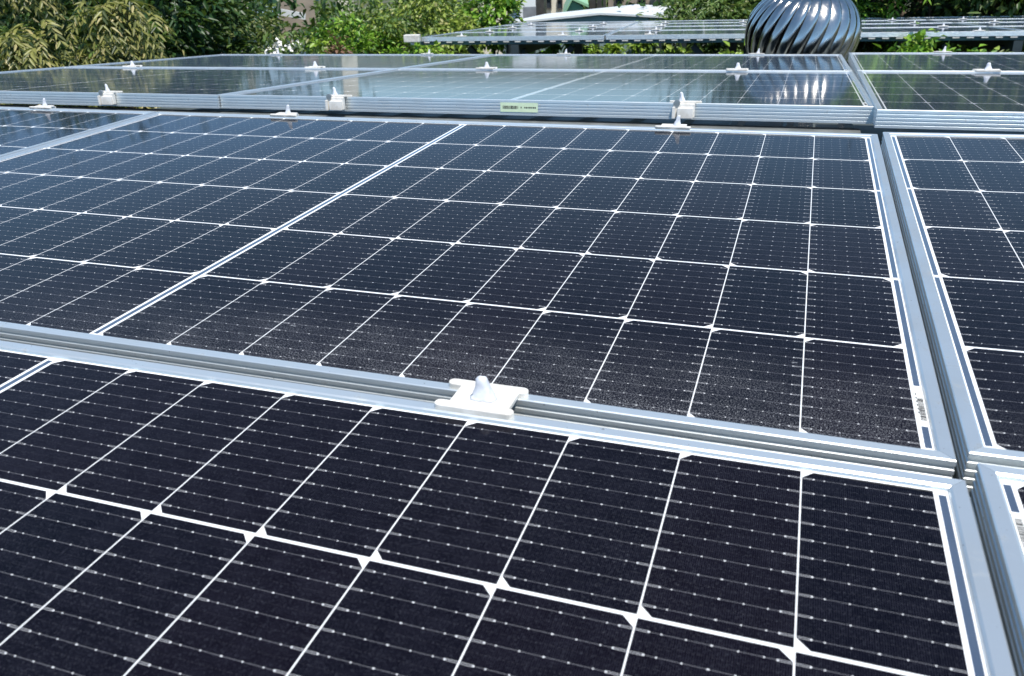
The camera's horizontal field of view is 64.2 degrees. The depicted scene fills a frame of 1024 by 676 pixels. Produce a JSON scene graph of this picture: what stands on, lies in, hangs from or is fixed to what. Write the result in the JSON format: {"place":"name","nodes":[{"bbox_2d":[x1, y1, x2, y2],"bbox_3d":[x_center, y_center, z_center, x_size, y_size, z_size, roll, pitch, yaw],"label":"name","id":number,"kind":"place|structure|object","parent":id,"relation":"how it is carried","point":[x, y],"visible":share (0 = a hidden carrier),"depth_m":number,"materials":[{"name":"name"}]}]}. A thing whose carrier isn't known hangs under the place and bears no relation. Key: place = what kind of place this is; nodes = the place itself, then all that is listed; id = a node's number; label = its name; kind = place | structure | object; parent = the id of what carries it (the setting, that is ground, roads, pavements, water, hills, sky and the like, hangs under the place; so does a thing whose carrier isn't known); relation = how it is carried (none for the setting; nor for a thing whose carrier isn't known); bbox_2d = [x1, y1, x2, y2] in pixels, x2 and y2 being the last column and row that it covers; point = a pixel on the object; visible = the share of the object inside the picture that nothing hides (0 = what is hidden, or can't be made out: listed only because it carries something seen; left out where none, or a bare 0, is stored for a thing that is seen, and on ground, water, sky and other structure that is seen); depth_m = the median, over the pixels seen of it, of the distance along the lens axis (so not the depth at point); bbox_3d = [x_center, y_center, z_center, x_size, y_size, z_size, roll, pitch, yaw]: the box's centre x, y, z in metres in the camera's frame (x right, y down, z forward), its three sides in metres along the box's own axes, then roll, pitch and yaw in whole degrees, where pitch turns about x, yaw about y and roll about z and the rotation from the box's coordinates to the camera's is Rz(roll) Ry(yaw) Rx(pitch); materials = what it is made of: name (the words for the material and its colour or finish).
{"place":"outdoors","nodes":[
{"label":"outdoors","id":0,"kind":"place"},
{"bbox_2d":[16,0,970,27],"bbox_3d":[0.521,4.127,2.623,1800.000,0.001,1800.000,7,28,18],"label":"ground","id":1,"kind":"structure","parent":0,"point":[384,1],"depth_m":68.32,"materials":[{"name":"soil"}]},
{"bbox_2d":[0,13,122,107],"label":"tree","id":2,"kind":"object","parent":1,"relation":"on","point":[32,24],"visible":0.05,"depth_m":6.43,"materials":[{"name":"green plant"}]},
{"bbox_2d":[0,0,148,108],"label":"tree","id":3,"kind":"object","parent":1,"relation":"on","point":[37,11],"visible":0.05,"depth_m":6.16,"materials":[{"name":"green plant"}]},
{"bbox_2d":[0,0,184,108],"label":"tree","id":4,"kind":"object","parent":1,"relation":"on","point":[31,53],"visible":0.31,"depth_m":5.75,"materials":[{"name":"green plant"}]},
{"bbox_2d":[11,2,183,107],"bbox_3d":[-3.600,-0.649,7.523,2.090,4.548,1.595,0,26,5],"label":"tree","id":5,"kind":"object","parent":1,"relation":"on","point":[166,37],"visible":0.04,"depth_m":6.59,"materials":[{"name":"green plant"}]},
{"bbox_2d":[0,0,230,108],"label":"tree","id":6,"kind":"object","parent":1,"relation":"on","point":[25,15],"visible":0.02,"depth_m":7.63,"materials":[{"name":"green plant"}]},
{"bbox_2d":[32,0,237,108],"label":"tree","id":7,"kind":"object","parent":1,"relation":"on","point":[192,16],"visible":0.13,"depth_m":6.93,"materials":[{"name":"green plant"}]},
{"bbox_2d":[0,0,348,104],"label":"woodland","id":8,"kind":"object","parent":1,"relation":"on","point":[260,7],"depth_m":11.61,"materials":[{"name":"green plant"}]},
{"bbox_2d":[134,0,269,55],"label":"tree","id":9,"kind":"object","parent":1,"relation":"on","point":[238,45],"visible":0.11,"depth_m":8.26,"materials":[{"name":"green plant"}]},
{"bbox_2d":[227,21,327,53],"bbox_3d":[-2.172,-1.131,8.719,1.043,4.218,0.768,1,27,6],"label":"flowering shrub","id":10,"kind":"object","parent":1,"relation":"on","point":[282,47],"visible":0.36,"depth_m":7.83,"materials":[{"name":"white plant"}]},
{"bbox_2d":[213,5,344,54],"bbox_3d":[-2.703,-1.689,9.815,2.309,4.299,2.015,7,28,18],"label":"tree","id":11,"kind":"object","parent":1,"relation":"on","point":[262,31],"visible":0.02,"depth_m":8.92,"materials":[{"name":"green plant"}]},
{"bbox_2d":[278,0,316,42],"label":"hut","id":12,"kind":"object","parent":1,"relation":"on","point":[308,4],"depth_m":14.50,"materials":[{"name":"beige paint"}]},
{"bbox_2d":[278,9,305,19],"bbox_3d":[-3.774,-5.559,14.009,0.460,0.200,0.100,-8,27,-12],"label":"eave board","id":13,"kind":"object","parent":12,"relation":"attached to","point":[288,12],"visible":0.64,"depth_m":13.97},
{"bbox_2d":[310,35,334,53],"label":"shrub","id":14,"kind":"object","parent":1,"relation":"on","point":[318,41],"visible":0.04,"depth_m":8.81,"materials":[{"name":"green plant"}]},
{"bbox_2d":[324,30,354,53],"bbox_3d":[-2.020,-1.768,10.265,0.679,3.986,0.646,7,28,18],"label":"shrub","id":15,"kind":"object","parent":1,"relation":"on","point":[335,51],"visible":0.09,"depth_m":9.43,"materials":[{"name":"green plant"}]},
{"bbox_2d":[259,7,441,52],"bbox_3d":[-2.970,-3.550,14.003,4.516,3.957,4.343,-12,28,-18],"label":"tree","id":16,"kind":"object","parent":1,"relation":"on","point":[317,26],"visible":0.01,"depth_m":13.64,"materials":[{"name":"green plant"}]},
{"bbox_2d":[284,10,444,53],"bbox_3d":[-2.153,-2.456,11.526,3.129,4.124,2.530,7,28,18],"label":"tree","id":17,"kind":"object","parent":1,"relation":"on","point":[362,40],"visible":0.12,"depth_m":10.31,"materials":[{"name":"green plant"}]},
{"bbox_2d":[348,11,444,53],"bbox_3d":[-1.645,-2.708,12.073,2.288,4.038,2.202,7,28,18],"label":"tree","id":18,"kind":"object","parent":1,"relation":"on","point":[397,20],"visible":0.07,"depth_m":11.01,"materials":[{"name":"green plant"}]},
{"bbox_2d":[345,0,491,53],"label":"tree","id":19,"kind":"object","parent":1,"relation":"on","point":[453,24],"visible":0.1,"depth_m":11.50,"materials":[{"name":"green plant"}]},
{"bbox_2d":[201,0,675,53],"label":"woodland","id":20,"kind":"object","parent":1,"relation":"on","point":[332,11],"visible":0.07,"depth_m":28.45,"materials":[{"name":"green plant"}]},
{"bbox_2d":[425,40,465,53],"bbox_3d":[-0.664,-0.878,8.271,0.870,4.057,0.727,7,28,18],"label":"shrub","id":21,"kind":"object","parent":1,"relation":"on","point":[436,43],"visible":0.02,"depth_m":7.39,"materials":[{"name":"green plant"}]},
{"bbox_2d":[434,45,468,53],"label":"shrub","id":22,"kind":"object","parent":1,"relation":"on","point":[456,48],"visible":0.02,"depth_m":11.00,"materials":[{"name":"green plant"}]},
{"bbox_2d":[437,0,526,53],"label":"tree","id":23,"kind":"object","parent":1,"relation":"on","point":[501,7],"visible":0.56,"depth_m":12.43,"materials":[{"name":"green plant"}]},
{"bbox_2d":[481,3,511,53],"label":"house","id":24,"kind":"structure","parent":1,"relation":"on","point":[486,52],"depth_m":19.94,"materials":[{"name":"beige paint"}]},
{"bbox_2d":[512,0,535,19],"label":"house","id":25,"kind":"structure","parent":1,"relation":"on","point":[530,3],"depth_m":18.10,"materials":[{"name":"white paint"}]},
{"bbox_2d":[527,44,602,53],"bbox_3d":[0.611,-2.757,12.526,1.652,3.545,1.252,0,26,5],"label":"shrub","id":26,"kind":"object","parent":1,"relation":"on","point":[554,49],"visible":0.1,"depth_m":11.83,"materials":[{"name":"green plant"}]},
{"bbox_2d":[590,0,596,8],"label":"column","id":27,"kind":"structure","parent":1,"relation":"on","point":[593,4],"depth_m":17.05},
{"bbox_2d":[597,0,605,7],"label":"column","id":28,"kind":"structure","parent":1,"relation":"on","point":[599,3],"depth_m":17.02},
{"bbox_2d":[505,4,698,53],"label":"shed","id":29,"kind":"structure","parent":1,"relation":"on","point":[623,13],"depth_m":13.06,"materials":[{"name":"white metal"}]},
{"bbox_2d":[507,43,709,53],"bbox_3d":[1.995,-2.998,12.928,4.068,3.500,0.078,2,27,8],"label":"post fence","id":30,"kind":"object","parent":1,"relation":"on","point":[598,44],"depth_m":12.27,"materials":[{"name":"paint"}]},
{"bbox_2d":[573,43,692,53],"bbox_3d":[1.706,-2.836,12.573,1.952,3.565,1.632,7,28,18],"label":"shrub","id":31,"kind":"object","parent":1,"relation":"on","point":[614,48],"visible":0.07,"depth_m":11.97,"materials":[{"name":"green plant"}]},
{"bbox_2d":[608,0,662,6],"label":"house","id":32,"kind":"structure","parent":1,"relation":"on","point":[611,3],"depth_m":20.20,"materials":[{"name":"white glass"}]},
{"bbox_2d":[648,42,726,53],"bbox_3d":[2.668,-2.771,12.342,1.410,3.573,1.222,7,28,18],"label":"shrub","id":33,"kind":"object","parent":1,"relation":"on","point":[713,46],"visible":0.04,"depth_m":11.55,"materials":[{"name":"green plant"}]},
{"bbox_2d":[623,0,758,53],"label":"tree","id":34,"kind":"object","parent":1,"relation":"on","point":[678,8],"visible":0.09,"depth_m":12.52,"materials":[{"name":"green plant"}]},
{"bbox_2d":[667,0,753,53],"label":"tree","id":35,"kind":"object","parent":1,"relation":"on","point":[701,11],"visible":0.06,"depth_m":12.37,"materials":[{"name":"green plant"}]},
{"bbox_2d":[420,36,1023,53],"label":"steel canopy","id":36,"kind":"object","parent":1,"relation":"on","point":[1012,43],"visible":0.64,"depth_m":7.35,"materials":[{"name":"grey metal"}]},
{"bbox_2d":[403,34,420,44],"bbox_3d":[-0.928,-2.778,7.599,0.150,0.088,0.060,3,27,12],"label":"junction box","id":37,"kind":"object","parent":36,"relation":"attached to","point":[412,38],"visible":1,"depth_m":7.57,"materials":[{"name":"white plastic"}]},
{"bbox_2d":[421,30,615,40],"bbox_3d":[0.106,-2.961,7.995,1.714,0.037,1.134,4,23,12],"label":"solar panel","id":38,"kind":"object","parent":36,"relation":"on","point":[531,35],"visible":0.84,"depth_m":7.62,"materials":[{"name":"grey glass"}]},
{"bbox_2d":[460,27,624,31],"bbox_3d":[0.348,-3.396,9.032,1.714,0.037,1.134,4,23,12],"label":"solar panel","id":39,"kind":"object","parent":36,"relation":"on","point":[548,29],"visible":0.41,"depth_m":9.10,"materials":[{"name":"grey glass"}]},
{"bbox_2d":[487,24,631,27],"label":"solar panel","id":40,"kind":"object","parent":36,"relation":"on","point":[566,25],"visible":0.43,"depth_m":10.15,"materials":[{"name":"grey glass"}]},
{"bbox_2d":[508,21,639,24],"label":"solar panel","id":41,"kind":"object","parent":36,"relation":"on","point":[608,22],"visible":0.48,"depth_m":11.19,"materials":[{"name":"grey glass"}]},
{"bbox_2d":[606,29,744,39],"bbox_3d":[1.797,-2.850,7.647,1.714,0.039,1.134,4,23,12],"label":"solar panel","id":42,"kind":"object","parent":36,"relation":"on","point":[687,34],"visible":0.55,"depth_m":7.30,"materials":[{"name":"grey glass"}]},
{"bbox_2d":[620,25,745,29],"bbox_3d":[2.039,-3.285,8.684,1.714,0.037,1.134,4,23,12],"label":"solar panel","id":43,"kind":"object","parent":36,"relation":"on","point":[687,27],"visible":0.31,"depth_m":8.82,"materials":[{"name":"grey glass"}]},
{"bbox_2d":[627,22,746,26],"bbox_3d":[2.281,-3.720,9.721,1.714,0.039,1.134,4,23,12],"label":"solar panel","id":44,"kind":"object","parent":36,"relation":"on","point":[691,24],"visible":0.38,"depth_m":9.85,"materials":[{"name":"grey glass"}]},
{"bbox_2d":[635,20,747,23],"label":"solar panel","id":45,"kind":"object","parent":36,"relation":"on","point":[696,21],"visible":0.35,"depth_m":10.90,"materials":[{"name":"grey glass"}]},
{"bbox_2d":[861,17,924,20],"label":"solar panel","id":46,"kind":"object","parent":36,"relation":"on","point":[897,18],"visible":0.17,"depth_m":10.34,"materials":[{"name":"grey glass"}]},
{"bbox_2d":[862,20,952,23],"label":"solar panel","id":47,"kind":"object","parent":36,"relation":"on","point":[892,21],"visible":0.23,"depth_m":9.30,"materials":[{"name":"grey glass"}]},
{"bbox_2d":[862,23,980,27],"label":"solar panel","id":48,"kind":"object","parent":36,"relation":"on","point":[910,25],"visible":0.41,"depth_m":8.29,"materials":[{"name":"grey glass"}]},
{"bbox_2d":[861,26,1023,36],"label":"solar panel","id":49,"kind":"object","parent":36,"relation":"on","point":[906,31],"visible":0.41,"depth_m":6.86,"materials":[{"name":"grey glass"}]},
{"bbox_2d":[906,16,1023,19],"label":"solar panel","id":50,"kind":"object","parent":36,"relation":"on","point":[974,17],"visible":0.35,"depth_m":10.23,"materials":[{"name":"grey glass"}]},
{"bbox_2d":[934,18,1023,22],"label":"solar panel","id":51,"kind":"object","parent":36,"relation":"on","point":[984,20],"visible":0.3,"depth_m":9.27,"materials":[{"name":"grey glass"}]},
{"bbox_2d":[955,22,1023,25],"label":"solar panel","id":52,"kind":"object","parent":36,"relation":"on","point":[999,23],"visible":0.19,"depth_m":8.25,"materials":[{"name":"grey glass"}]},
{"bbox_2d":[991,26,1023,29],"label":"solar panel","id":53,"kind":"object","parent":36,"relation":"on","point":[1017,27],"visible":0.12,"depth_m":7.36,"materials":[{"name":"grey glass"}]},
{"bbox_2d":[719,39,744,53],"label":"shrub","id":54,"kind":"object","parent":1,"relation":"on","point":[727,51],"visible":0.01,"depth_m":7.04,"materials":[{"name":"green plant"}]},
{"bbox_2d":[600,0,914,43],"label":"woodland","id":55,"kind":"object","parent":1,"relation":"on","point":[655,3],"depth_m":14.33,"materials":[{"name":"green plant"}]},
{"bbox_2d":[713,0,898,52],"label":"tree","id":56,"kind":"object","parent":1,"relation":"on","point":[756,1],"visible":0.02,"depth_m":13.06,"materials":[{"name":"green plant"}]},
{"bbox_2d":[847,41,895,66],"bbox_3d":[4.629,-2.250,10.983,1.096,3.688,1.255,-18,30,-29],"label":"shrub","id":57,"kind":"object","parent":1,"relation":"on","point":[862,45],"visible":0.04,"depth_m":10.31,"materials":[{"name":"green plant"}]},
{"bbox_2d":[852,0,944,52],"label":"tree","id":58,"kind":"object","parent":1,"relation":"on","point":[881,10],"visible":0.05,"depth_m":10.77,"materials":[{"name":"green plant"}]},
{"bbox_2d":[872,22,949,52],"bbox_3d":[3.306,-0.689,7.463,0.802,4.115,0.896,-23,33,-35],"label":"shrub","id":59,"kind":"object","parent":1,"relation":"on","point":[919,37],"visible":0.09,"depth_m":6.58,"materials":[{"name":"green plant"}]},
{"bbox_2d":[857,0,1020,51],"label":"tree","id":60,"kind":"object","parent":1,"relation":"on","point":[911,9],"visible":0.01,"depth_m":14.52,"materials":[{"name":"green plant"}]},
{"bbox_2d":[857,0,1023,52],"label":"tree","id":61,"kind":"object","parent":1,"relation":"on","point":[959,1],"visible":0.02,"depth_m":11.25,"materials":[{"name":"green plant"}]},
{"bbox_2d":[868,0,1023,52],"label":"tree","id":62,"kind":"object","parent":1,"relation":"on","point":[910,13],"visible":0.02,"depth_m":11.71,"materials":[{"name":"green plant"}]},
{"bbox_2d":[939,47,955,51],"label":"shrub","id":63,"kind":"object","parent":1,"relation":"on","point":[952,49],"depth_m":6.56,"materials":[{"name":"green plant"}]},
{"bbox_2d":[880,0,1023,51],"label":"tree","id":64,"kind":"object","parent":1,"relation":"on","point":[990,4],"visible":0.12,"depth_m":10.80,"materials":[{"name":"green plant"}]},
{"bbox_2d":[946,44,999,51],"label":"shrub","id":65,"kind":"object","parent":1,"relation":"on","point":[985,50],"visible":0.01,"depth_m":6.58,"materials":[{"name":"green plant"}]},
{"bbox_2d":[523,6,535,17],"bbox_3d":[0.354,-6.435,16.338,0.263,0.360,0.100,-1,26,3],"label":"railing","id":66,"kind":"object","parent":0,"point":[529,12],"visible":0.57,"depth_m":16.26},
{"bbox_2d":[536,0,546,15],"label":"column","id":67,"kind":"structure","parent":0,"point":[540,7],"depth_m":17.12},
{"bbox_2d":[546,0,565,13],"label":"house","id":68,"kind":"structure","parent":0,"point":[554,6],"depth_m":21.31,"materials":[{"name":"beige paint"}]},
{"bbox_2d":[546,0,551,8],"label":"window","id":69,"kind":"structure","parent":68,"relation":"in","point":[548,2],"depth_m":21.29,"materials":[{"name":"grey glass"}]},
{"bbox_2d":[557,0,562,8],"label":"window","id":70,"kind":"structure","parent":68,"relation":"in","point":[559,2],"depth_m":21.28,"materials":[{"name":"grey glass"}]},
{"bbox_2d":[563,0,588,11],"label":"shed","id":71,"kind":"structure","parent":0,"point":[573,5],"depth_m":15.76,"materials":[{"name":"green metal"}]},
{"bbox_2d":[155,107,1023,140],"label":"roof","id":72,"kind":"structure","parent":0,"point":[867,128],"depth_m":4.10,"materials":[{"name":"grey metal"}]},
{"bbox_2d":[0,105,860,133],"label":"mounting rail","id":73,"kind":"object","parent":72,"relation":"on","point":[770,128],"visible":0.22,"depth_m":2.06,"materials":[{"name":"metal"}]},
{"bbox_2d":[0,67,390,108],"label":"solar panel","id":74,"kind":"object","parent":73,"relation":"on","point":[190,87],"visible":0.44,"depth_m":2.82,"materials":[{"name":"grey glass"}]},
{"bbox_2d":[97,84,122,104],"bbox_3d":[-1.194,-0.722,2.417,0.075,0.059,0.041,6,23,18],"label":"end clamp","id":75,"kind":"object","parent":74,"relation":"attached to","point":[106,96],"visible":1,"depth_m":2.41,"materials":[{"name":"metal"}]},
{"bbox_2d":[325,87,351,110],"bbox_3d":[-0.468,-0.641,2.184,0.075,0.059,0.041,6,23,18],"label":"end clamp","id":76,"kind":"object","parent":73,"relation":"attached to","point":[335,101],"visible":1,"depth_m":2.17,"materials":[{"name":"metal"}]},
{"bbox_2d":[857,71,1023,131],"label":"solar panel","id":77,"kind":"object","parent":73,"relation":"on","point":[967,100],"visible":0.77,"depth_m":1.88,"materials":[{"name":"black glass"}]},
{"bbox_2d":[745,0,861,61],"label":"roof ventilator","id":78,"kind":"object","parent":72,"relation":"on","point":[803,26],"visible":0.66,"depth_m":4.11,"materials":[{"name":"silver metal"}]},
{"bbox_2d":[952,468,970,496],"bbox_3d":[-0.424,0.017,0.999,5.100,0.053,0.045,7,28,18],"label":"mounting rail","id":79,"kind":"object","parent":72,"relation":"on","point":[954,476],"depth_m":0.72,"materials":[{"name":"metal"}]},
{"bbox_2d":[0,107,154,156],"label":"solar panel","id":80,"kind":"object","parent":79,"relation":"on","point":[23,128],"visible":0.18,"depth_m":2.03,"materials":[{"name":"blue glass"}]},
{"bbox_2d":[29,98,55,108],"bbox_3d":[-1.277,-0.626,2.229,0.075,0.057,0.033,7,28,18],"label":"end clamp","id":81,"kind":"object","parent":80,"relation":"attached to","point":[44,105],"visible":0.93,"depth_m":2.22,"materials":[{"name":"white plastic"}]},
{"bbox_2d":[0,112,956,477],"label":"solar panel","id":82,"kind":"object","parent":79,"relation":"on","point":[746,288],"visible":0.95,"depth_m":1.04,"materials":[{"name":"black glass"}]},
{"bbox_2d":[270,105,298,116],"bbox_3d":[-0.551,-0.541,1.994,0.075,0.057,0.033,7,28,18],"label":"end clamp","id":83,"kind":"object","parent":82,"relation":"attached to","point":[287,113],"visible":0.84,"depth_m":1.98,"materials":[{"name":"white plastic"}]},
{"bbox_2d":[434,375,528,419],"bbox_3d":[-0.028,0.045,0.729,0.077,0.026,0.048,7,28,18],"label":"panel clamp","id":84,"kind":"object","parent":82,"relation":"on","point":[480,395],"visible":1,"depth_m":0.72,"materials":[{"name":"white plastic"}]},
{"bbox_2d":[655,115,690,128],"bbox_3d":[0.338,-0.438,1.706,0.075,0.057,0.033,7,28,18],"label":"end clamp","id":85,"kind":"object","parent":82,"relation":"attached to","point":[677,124],"visible":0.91,"depth_m":1.69,"materials":[{"name":"white plastic"}]},
{"bbox_2d":[0,340,1015,675],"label":"solar panel","id":86,"kind":"object","parent":79,"relation":"on","point":[164,520],"visible":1,"depth_m":0.56,"materials":[{"name":"black glass"}]},
{"bbox_2d":[881,132,1023,492],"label":"solar panel","id":87,"kind":"object","parent":79,"relation":"on","point":[958,199],"visible":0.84,"depth_m":0.95,"materials":[{"name":"black glass"}]},
{"bbox_2d":[970,463,1023,675],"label":"solar panel","id":88,"kind":"object","parent":79,"relation":"on","point":[997,496],"visible":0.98,"depth_m":0.55,"materials":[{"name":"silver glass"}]},
{"bbox_3d":[0.363,-0.940,3.080,5.100,0.053,0.045,7,28,18],"label":"rail","id":89,"kind":"object","parent":72,"relation":"on","visible":0},
{"bbox_2d":[69,54,492,68],"bbox_3d":[-1.093,-1.373,4.086,1.714,0.037,1.134,6,23,18],"label":"solar panel","id":90,"kind":"object","parent":89,"relation":"on","point":[386,61],"visible":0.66,"depth_m":4.05,"materials":[{"name":"blue glass"}]},
{"bbox_2d":[122,61,141,66],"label":"panel clamp","id":91,"kind":"object","parent":90,"relation":"on","point":[132,64],"visible":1,"depth_m":3.71,"materials":[{"name":"white plastic"}]},
{"bbox_2d":[305,61,324,67],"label":"panel clamp","id":92,"kind":"object","parent":90,"relation":"on","point":[315,65],"visible":1,"depth_m":3.42,"materials":[{"name":"white plastic"}]},
{"bbox_2d":[220,68,873,123],"bbox_3d":[0.167,-0.781,2.549,1.714,0.037,1.136,6,23,18],"label":"solar panel","id":93,"kind":"object","parent":89,"relation":"on","point":[814,96],"visible":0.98,"depth_m":2.24,"materials":[{"name":"blue glass"}]},
{"bbox_2d":[670,92,701,118],"bbox_3d":[0.403,-0.543,1.905,0.075,0.059,0.041,6,23,18],"label":"end clamp","id":94,"kind":"object","parent":93,"relation":"attached to","point":[682,107],"visible":0.97,"depth_m":1.90,"materials":[{"name":"white plastic"}]},
{"bbox_2d":[401,54,851,70],"bbox_3d":[0.538,-1.191,3.563,1.714,0.040,1.134,6,23,18],"label":"solar panel","id":95,"kind":"object","parent":89,"relation":"on","point":[794,62],"visible":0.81,"depth_m":3.51,"materials":[{"name":"blue glass"}]},
{"bbox_2d":[476,62,496,68],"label":"panel clamp","id":96,"kind":"object","parent":95,"relation":"on","point":[486,66],"visible":1,"depth_m":3.18,"materials":[{"name":"white plastic"}]},
{"bbox_2d":[726,63,747,70],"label":"panel clamp","id":97,"kind":"object","parent":95,"relation":"on","point":[737,68],"visible":1,"depth_m":2.89,"materials":[{"name":"white plastic"}]},
{"bbox_2d":[848,52,1023,76],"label":"solar panel","id":98,"kind":"object","parent":89,"relation":"on","point":[954,61],"visible":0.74,"depth_m":3.10,"materials":[{"name":"black glass"}]},
{"bbox_2d":[933,46,951,52],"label":"end clamp","id":99,"kind":"object","parent":98,"relation":"attached to","point":[944,50],"visible":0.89,"depth_m":3.56,"materials":[{"name":"white plastic"}]},
{"bbox_2d":[972,63,1001,71],"bbox_3d":[1.498,-0.854,2.571,0.078,0.026,0.048,7,23,20],"label":"panel clamp","id":100,"kind":"object","parent":98,"relation":"on","point":[988,67],"visible":1,"depth_m":2.56,"materials":[{"name":"white plastic"}]}
]}

